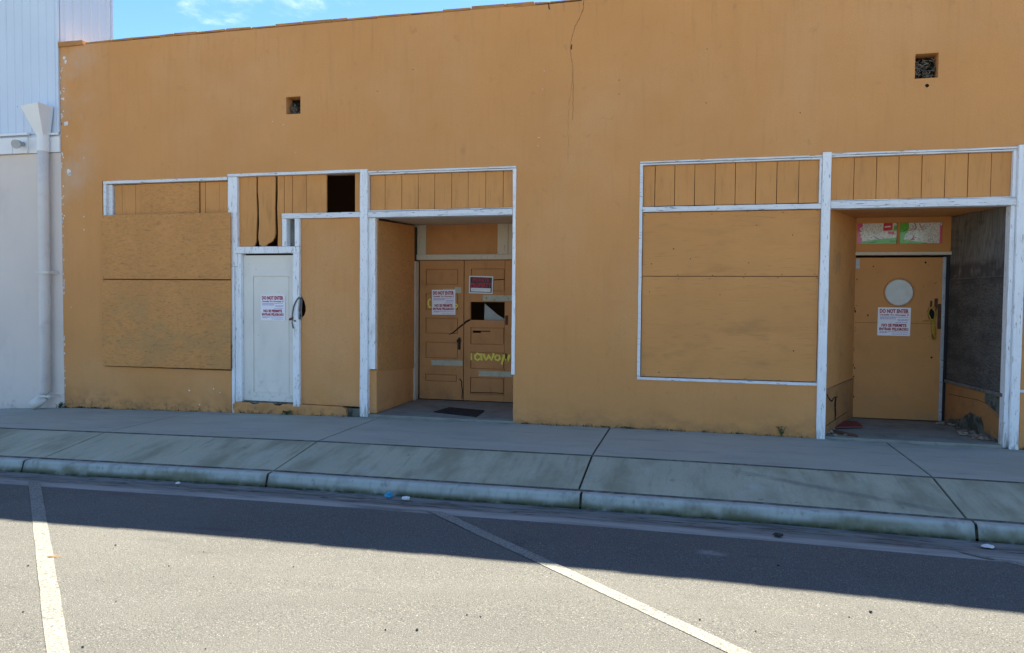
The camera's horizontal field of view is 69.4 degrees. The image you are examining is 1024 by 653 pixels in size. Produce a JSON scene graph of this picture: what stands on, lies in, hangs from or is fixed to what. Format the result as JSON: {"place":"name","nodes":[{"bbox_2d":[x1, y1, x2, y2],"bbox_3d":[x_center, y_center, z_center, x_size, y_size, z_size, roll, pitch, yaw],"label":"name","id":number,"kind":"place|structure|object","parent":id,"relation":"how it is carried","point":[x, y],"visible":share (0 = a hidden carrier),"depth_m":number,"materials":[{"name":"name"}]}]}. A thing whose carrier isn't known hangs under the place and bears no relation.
{"place":"outdoors","nodes":[
{"label":"outdoors","id":0,"kind":"place"},
{"bbox_2d":[113,0,559,39],"label":"sky","id":1,"kind":"structure","parent":0,"point":[131,18],"materials":[{"name":"blue"}]},
{"bbox_2d":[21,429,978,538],"bbox_3d":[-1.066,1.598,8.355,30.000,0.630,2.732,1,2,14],"label":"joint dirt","id":2,"kind":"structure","parent":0,"point":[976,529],"depth_m":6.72,"materials":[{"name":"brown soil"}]},
{"bbox_2d":[0,484,1023,652],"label":"road","id":3,"kind":"structure","parent":0,"point":[356,580],"depth_m":4.68,"materials":[{"name":"grey asphalt"}]},
{"bbox_2d":[28,481,69,652],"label":"parking line","id":4,"kind":"object","parent":3,"relation":"on","point":[55,633],"visible":1,"depth_m":4.71,"materials":[{"name":"white paint"}]},
{"bbox_2d":[0,471,1023,562],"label":"gutter","id":5,"kind":"object","parent":3,"relation":"on","point":[835,538],"visible":0.98,"depth_m":6.32,"materials":[{"name":"concrete"}]},
{"bbox_2d":[384,491,392,496],"bbox_3d":[-1.146,1.562,6.881,0.081,0.056,0.071,1,2,25],"label":"crumpled wrapper","id":6,"kind":"object","parent":5,"relation":"on","point":[388,494],"visible":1,"depth_m":6.86,"materials":[{"name":"blue plastic"}]},
{"bbox_2d":[773,532,782,536],"bbox_3d":[2.078,1.626,5.777,0.062,0.030,0.068,-1,3,-32],"label":"dark stone","id":7,"kind":"object","parent":5,"relation":"on","point":[778,534],"visible":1,"depth_m":5.76,"materials":[{"name":"black stone"}]},
{"bbox_2d":[981,544,994,547],"bbox_3d":[3.619,1.670,5.616,0.105,0.018,0.086,-1,2,-27],"label":"paper scrap","id":8,"kind":"object","parent":5,"relation":"on","point":[987,545],"visible":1,"depth_m":5.61,"materials":[{"name":"white paper"}]},
{"bbox_2d":[426,510,750,652],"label":"parking line","id":9,"kind":"object","parent":3,"relation":"on","point":[713,640],"visible":1,"depth_m":4.62,"materials":[{"name":"white paint"}]},
{"bbox_2d":[956,550,1023,565],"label":"parking line","id":10,"kind":"object","parent":3,"relation":"on","point":[1013,562],"visible":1,"depth_m":5.35,"materials":[{"name":"white paint"}]},
{"bbox_2d":[0,427,1023,524],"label":"sidewalk apron","id":11,"kind":"object","parent":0,"point":[986,500],"visible":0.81,"depth_m":7.14,"materials":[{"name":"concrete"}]},
{"bbox_2d":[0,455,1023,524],"bbox_3d":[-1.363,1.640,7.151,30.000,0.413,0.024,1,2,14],"label":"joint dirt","id":12,"kind":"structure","parent":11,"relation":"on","point":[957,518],"depth_m":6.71,"materials":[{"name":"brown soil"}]},
{"bbox_2d":[0,408,1023,483],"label":"sidewalk","id":13,"kind":"structure","parent":0,"point":[996,464],"depth_m":8.40,"materials":[{"name":"grey concrete"}]},
{"bbox_2d":[0,0,112,408],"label":"metal building","id":14,"kind":"structure","parent":13,"relation":"on","point":[33,33],"depth_m":11.13,"materials":[{"name":"grey paint"}]},
{"bbox_2d":[56,406,1023,449],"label":"wall base weeds","id":15,"kind":"object","parent":13,"relation":"on","point":[521,422],"depth_m":9.22,"materials":[{"name":"green plant"}]},
{"bbox_2d":[58,0,1023,449],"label":"storefront building","id":16,"kind":"structure","parent":13,"relation":"on","point":[648,214],"depth_m":9.36,"materials":[{"name":"orange paint"}]},
{"bbox_2d":[103,184,108,214],"bbox_3d":[-5.944,-1.780,10.878,0.049,0.605,0.130,1,2,14],"label":"window frame","id":17,"kind":"structure","parent":16,"relation":"in","point":[105,186],"depth_m":10.82,"materials":[{"name":"white paint"}]},
{"bbox_2d":[108,185,114,214],"bbox_3d":[-5.880,-1.778,10.885,0.073,0.600,0.087,1,2,14],"label":"window frame","id":18,"kind":"structure","parent":16,"relation":"in","point":[111,188],"depth_m":10.85,"materials":[{"name":"white paint"}]},
{"bbox_2d":[103,177,227,184],"bbox_3d":[-4.964,-2.088,10.624,2.058,0.045,0.134,1,2,14],"label":"window frame","id":19,"kind":"structure","parent":16,"relation":"in","point":[213,179],"depth_m":10.58,"materials":[{"name":"white paint"}]},
{"bbox_2d":[244,255,293,401],"bbox_3d":[-3.381,0.028,10.330,0.801,2.039,0.040,1,2,14],"label":"white door","id":20,"kind":"structure","parent":16,"relation":"in","point":[268,345],"depth_m":10.32,"materials":[{"name":"paint"}]},
{"bbox_2d":[261,294,284,320],"bbox_3d":[-3.327,-0.263,10.281,0.378,0.362,0.004,1,2,14],"label":"paper notice","id":21,"kind":"object","parent":16,"relation":"attached to","point":[272,307],"visible":1,"depth_m":10.28,"materials":[{"name":"white paper"}]},
{"bbox_2d":[289,100,299,113],"bbox_3d":[-2.943,-3.007,10.171,0.212,0.233,0.144,1,2,14],"label":"nest","id":22,"kind":"object","parent":16,"relation":"on","point":[295,108],"visible":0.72,"depth_m":10.14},
{"bbox_2d":[289,297,301,327],"bbox_3d":[-2.987,-0.191,10.153,0.210,0.437,0.096,1,2,14],"label":"door chain","id":23,"kind":"object","parent":16,"relation":"hanging from","point":[291,318],"depth_m":10.13,"materials":[{"name":"black metal"}]},
{"bbox_2d":[419,260,464,399],"bbox_3d":[-1.080,0.056,11.301,0.713,2.125,0.105,1,2,14],"label":"panel door","id":24,"kind":"structure","parent":16,"relation":"in","point":[441,370],"depth_m":11.32,"materials":[{"name":"brown paint"}]},
{"bbox_2d":[432,290,454,314],"bbox_3d":[-1.044,-0.370,11.280,0.378,0.380,0.004,0,2,14],"label":"paper notice","id":25,"kind":"object","parent":16,"relation":"attached to","point":[443,302],"visible":1,"depth_m":11.28,"materials":[{"name":"white paper"}]},
{"bbox_2d":[434,407,483,416],"bbox_3d":[-0.682,1.172,10.143,0.751,0.012,0.524,2,2,27],"label":"doormat","id":26,"kind":"object","parent":16,"relation":"on","point":[464,412],"visible":1,"depth_m":10.13,"materials":[{"name":"rubber"}]},
{"bbox_2d":[469,276,492,293],"bbox_3d":[-0.468,-0.628,11.136,0.376,0.264,0.007,3,3,14],"label":"warning sign","id":27,"kind":"object","parent":16,"relation":"attached to","point":[481,284],"visible":1,"depth_m":11.13,"materials":[{"name":"red plastic"}]},
{"bbox_2d":[464,260,512,401],"bbox_3d":[-0.309,0.066,11.193,0.864,2.125,0.168,1,2,14],"label":"panel door","id":28,"kind":"structure","parent":16,"relation":"in","point":[487,355],"depth_m":11.15,"materials":[{"name":"brown paint"}]},
{"bbox_2d":[637,165,643,379],"bbox_3d":[1.572,-0.653,9.056,0.040,2.608,0.116,1,2,14],"label":"window frame","id":29,"kind":"structure","parent":16,"relation":"in","point":[641,166],"depth_m":9.01,"materials":[{"name":"white paint"}]},
{"bbox_2d":[640,376,816,385],"bbox_3d":[2.563,0.652,8.858,2.024,0.036,0.116,1,2,14],"label":"window frame","id":30,"kind":"structure","parent":16,"relation":"in","point":[642,377],"depth_m":8.80,"materials":[{"name":"white paint"}]},
{"bbox_2d":[640,157,821,165],"bbox_3d":[2.567,-1.948,8.767,2.062,0.022,0.112,1,2,14],"label":"window frame","id":31,"kind":"structure","parent":16,"relation":"in","point":[817,158],"depth_m":8.73,"materials":[{"name":"white paint"}]},
{"bbox_2d":[643,203,820,210],"bbox_3d":[2.580,-1.408,8.780,2.024,0.054,0.117,1,2,14],"label":"window frame","id":32,"kind":"structure","parent":16,"relation":"in","point":[816,205],"depth_m":8.72,"materials":[{"name":"white paint"}]},
{"bbox_2d":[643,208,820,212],"bbox_3d":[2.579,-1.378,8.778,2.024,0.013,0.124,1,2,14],"label":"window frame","id":33,"kind":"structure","parent":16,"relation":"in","point":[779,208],"depth_m":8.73,"materials":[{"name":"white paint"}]},
{"bbox_2d":[833,430,858,436],"bbox_3d":[3.923,1.252,8.708,0.091,0.034,0.334,-1,3,-39],"label":"wood offcut","id":34,"kind":"object","parent":16,"relation":"on","point":[841,432],"visible":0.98,"depth_m":8.69,"materials":[{"name":"brown wood"}]},
{"bbox_2d":[835,421,862,427],"bbox_3d":[4.183,1.221,9.261,0.370,0.038,0.558,1,2,14],"label":"red board","id":35,"kind":"object","parent":16,"relation":"on","point":[849,424],"visible":0.66,"depth_m":9.16,"materials":[{"name":"red wood"}]},
{"bbox_2d":[857,223,896,243],"bbox_3d":[4.838,-1.229,9.810,0.505,0.295,0.009,1,2,14],"label":"poster","id":36,"kind":"object","parent":16,"relation":"attached to","point":[877,233],"visible":1,"depth_m":9.81,"materials":[{"name":"paper"}]},
{"bbox_2d":[853,257,945,420],"bbox_3d":[5.099,0.158,9.775,1.093,2.140,0.064,1,2,14],"label":"flush door","id":37,"kind":"structure","parent":16,"relation":"in","point":[895,377],"depth_m":9.76,"materials":[{"name":"orange paint"}]},
{"bbox_2d":[877,307,910,335],"bbox_3d":[5.043,-0.064,9.761,0.397,0.373,0.004,1,2,14],"label":"paper notice","id":38,"kind":"object","parent":37,"relation":"attached to","point":[893,321],"visible":1,"depth_m":9.76,"materials":[{"name":"white paper"}]},
{"bbox_2d":[923,306,936,338],"bbox_3d":[5.446,-0.052,9.635,0.164,0.437,0.046,1,2,14],"label":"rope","id":39,"kind":"object","parent":37,"relation":"attached to","point":[933,328],"visible":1,"depth_m":9.62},
{"bbox_2d":[900,222,941,243],"bbox_3d":[5.353,-1.220,9.685,0.525,0.295,0.007,1,2,14],"label":"poster","id":40,"kind":"object","parent":16,"relation":"attached to","point":[917,233],"visible":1,"depth_m":9.68,"materials":[{"name":"paper"}]},
{"bbox_2d":[915,58,935,78],"bbox_3d":[4.624,-2.890,8.312,0.229,0.272,0.145,1,2,14],"label":"nest","id":41,"kind":"object","parent":16,"relation":"on","point":[924,68],"visible":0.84,"depth_m":8.28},
{"bbox_2d":[958,431,967,435],"bbox_3d":[5.305,1.260,8.694,0.104,0.049,0.076,2,2,25],"label":"rubble chunk","id":42,"kind":"object","parent":16,"relation":"on","point":[962,433],"visible":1,"depth_m":8.68,"materials":[{"name":"paint"}]},
{"bbox_2d":[777,426,785,436],"bbox_3d":[3.156,1.229,8.660,0.124,0.132,0.051,1,2,14],"label":"weed","id":43,"kind":"object","parent":13,"relation":"on","point":[781,433],"visible":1,"depth_m":8.66,"materials":[{"name":"green plant"}]},
{"label":"ground","id":44,"kind":"structure","parent":0,"visible":0},
{"bbox_2d":[0,457,1023,544],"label":"kerb","id":45,"kind":"structure","parent":44,"relation":"on","point":[991,532],"depth_m":6.61,"materials":[{"name":"concrete"}]}
]}

